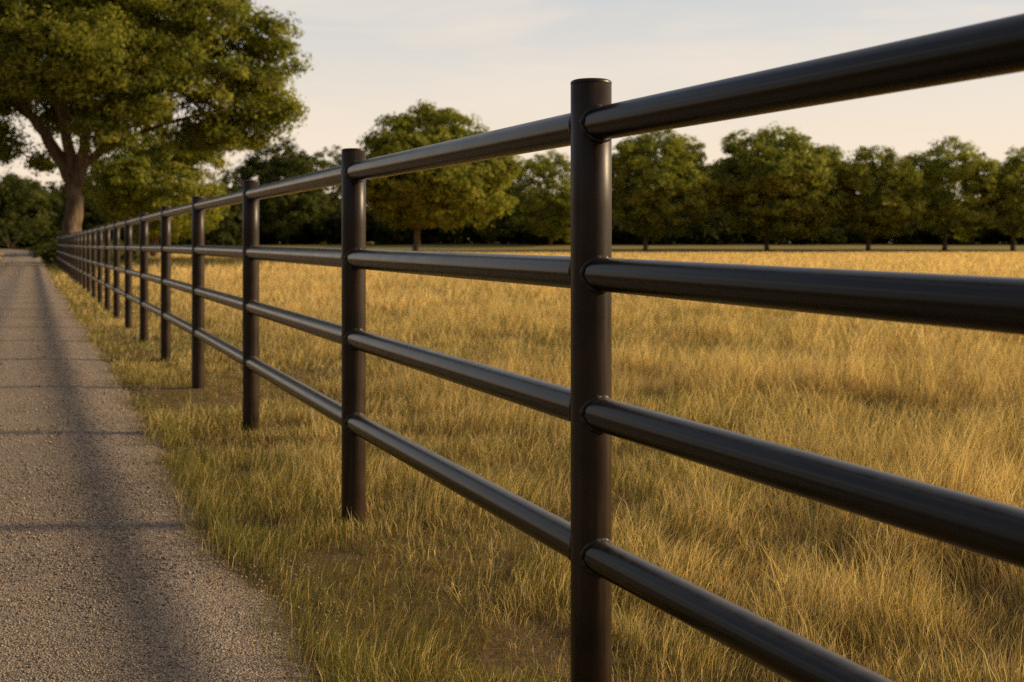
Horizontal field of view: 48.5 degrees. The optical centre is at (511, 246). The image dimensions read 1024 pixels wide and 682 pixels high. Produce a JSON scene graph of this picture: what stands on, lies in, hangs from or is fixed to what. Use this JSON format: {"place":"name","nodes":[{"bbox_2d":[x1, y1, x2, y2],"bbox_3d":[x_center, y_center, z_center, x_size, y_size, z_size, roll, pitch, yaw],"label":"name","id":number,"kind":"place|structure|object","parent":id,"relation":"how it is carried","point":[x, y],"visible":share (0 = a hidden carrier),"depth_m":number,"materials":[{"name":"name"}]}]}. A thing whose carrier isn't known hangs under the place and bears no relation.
{"place":"outdoors","nodes":[
{"label":"outdoors","id":0,"kind":"place"},
{"bbox_2d":[0,249,396,681],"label":"road","id":1,"kind":"structure","parent":0,"point":[26,283],"depth_m":4.13,"materials":[{"name":"grey gravel"}]},
{"bbox_2d":[11,249,570,681],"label":"verge grass","id":2,"kind":"structure","parent":0,"point":[281,469],"depth_m":4.31,"materials":[{"name":"green plant"}]},
{"bbox_2d":[0,242,1023,681],"bbox_3d":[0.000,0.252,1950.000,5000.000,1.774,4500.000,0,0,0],"label":"ground","id":3,"kind":"structure","parent":0,"point":[678,246],"depth_m":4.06,"materials":[{"name":"yellow plant"}]},
{"bbox_2d":[0,216,55,248],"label":"shrub","id":4,"kind":"object","parent":3,"relation":"on","point":[23,232],"visible":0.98,"depth_m":117.94,"materials":[{"name":"green plant"}]},
{"bbox_2d":[0,170,62,247],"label":"tree","id":5,"kind":"object","parent":3,"relation":"on","point":[19,196],"visible":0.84,"depth_m":123.30,"materials":[{"name":"green plant"}]},
{"bbox_2d":[25,240,55,262],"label":"shrub","id":6,"kind":"object","parent":3,"relation":"on","point":[48,253],"visible":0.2,"depth_m":65.13,"materials":[{"name":"green plant"}]},
{"bbox_2d":[41,229,61,247],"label":"shrub","id":7,"kind":"object","parent":3,"relation":"on","point":[59,232],"visible":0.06,"depth_m":90.97,"materials":[{"name":"green plant"}]},
{"bbox_2d":[49,238,122,261],"bbox_3d":[-21.845,0.285,57.860,3.532,1.724,3.567,0,0,0],"label":"shrub","id":8,"kind":"object","parent":3,"relation":"on","point":[53,242],"visible":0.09,"depth_m":57.76,"materials":[{"name":"green plant"}]},
{"bbox_2d":[52,176,139,239],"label":"oak tree","id":9,"kind":"object","parent":3,"relation":"on","point":[90,211],"visible":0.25,"depth_m":109.21,"materials":[{"name":"green plant"}]},
{"bbox_2d":[96,238,139,261],"bbox_3d":[-22.397,0.368,63.864,3.750,1.699,3.369,0,0,-33],"label":"shrub","id":10,"kind":"object","parent":3,"relation":"on","point":[136,257],"visible":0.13,"depth_m":63.66,"materials":[{"name":"green plant"}]},
{"bbox_2d":[82,126,231,256],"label":"oak tree","id":11,"kind":"object","parent":3,"relation":"on","point":[121,178],"visible":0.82,"depth_m":81.30,"materials":[{"name":"green plant"}]},
{"bbox_2d":[0,0,316,235],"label":"oak tree","id":12,"kind":"object","parent":3,"relation":"on","point":[113,50],"visible":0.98,"depth_m":59.96,"materials":[{"name":"green plant"}]},
{"bbox_2d":[213,163,241,205],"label":"oak tree","id":13,"kind":"object","parent":3,"relation":"on","point":[226,178],"visible":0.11,"depth_m":183.93,"materials":[{"name":"green plant"}]},
{"bbox_2d":[231,137,334,244],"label":"oak tree","id":14,"kind":"object","parent":3,"relation":"on","point":[276,166],"visible":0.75,"depth_m":162.31,"materials":[{"name":"green plant"}]},
{"bbox_2d":[315,145,341,241],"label":"oak tree","id":15,"kind":"object","parent":3,"relation":"on","point":[337,191],"visible":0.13,"depth_m":170.94,"materials":[{"name":"green plant"}]},
{"bbox_2d":[338,99,527,250],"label":"oak tree","id":16,"kind":"object","parent":3,"relation":"on","point":[455,195],"visible":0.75,"depth_m":113.11,"materials":[{"name":"green plant"}]},
{"bbox_2d":[466,158,531,243],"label":"oak tree","id":17,"kind":"object","parent":3,"relation":"on","point":[493,231],"visible":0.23,"depth_m":165.80,"materials":[{"name":"green plant"}]},
{"bbox_2d":[0,169,1023,247],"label":"woodland","id":18,"kind":"object","parent":3,"relation":"on","point":[228,231],"visible":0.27,"depth_m":164.59,"materials":[{"name":"green plant"}]},
{"bbox_2d":[508,149,570,245],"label":"oak tree","id":19,"kind":"object","parent":3,"relation":"on","point":[553,207],"visible":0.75,"depth_m":157.52,"materials":[{"name":"green plant"}]},
{"bbox_2d":[56,13,1023,681],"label":"pipe fence","id":20,"kind":"object","parent":3,"relation":"on","point":[592,273],"visible":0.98,"depth_m":2.64,"materials":[{"name":"black metal"}]},
{"bbox_2d":[612,129,727,251],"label":"oak tree","id":21,"kind":"object","parent":3,"relation":"on","point":[673,175],"visible":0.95,"depth_m":136.46,"materials":[{"name":"green plant"}]},
{"bbox_2d":[707,121,851,250],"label":"oak tree","id":22,"kind":"object","parent":3,"relation":"on","point":[757,190],"visible":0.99,"depth_m":137.46,"materials":[{"name":"green plant"}]},
{"bbox_2d":[826,144,930,251],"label":"oak tree","id":23,"kind":"object","parent":3,"relation":"on","point":[897,198],"visible":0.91,"depth_m":136.94,"materials":[{"name":"green plant"}]},
{"bbox_2d":[898,135,1015,250],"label":"oak tree","id":24,"kind":"object","parent":3,"relation":"on","point":[937,170],"visible":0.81,"depth_m":139.88,"materials":[{"name":"green plant"}]},
{"bbox_2d":[977,145,1023,250],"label":"oak tree","id":25,"kind":"object","parent":3,"relation":"on","point":[1013,166],"visible":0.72,"depth_m":140.50,"materials":[{"name":"green plant"}]},
{"bbox_2d":[0,0,1023,239],"label":"sky","id":26,"kind":"structure","parent":0,"point":[505,63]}
]}

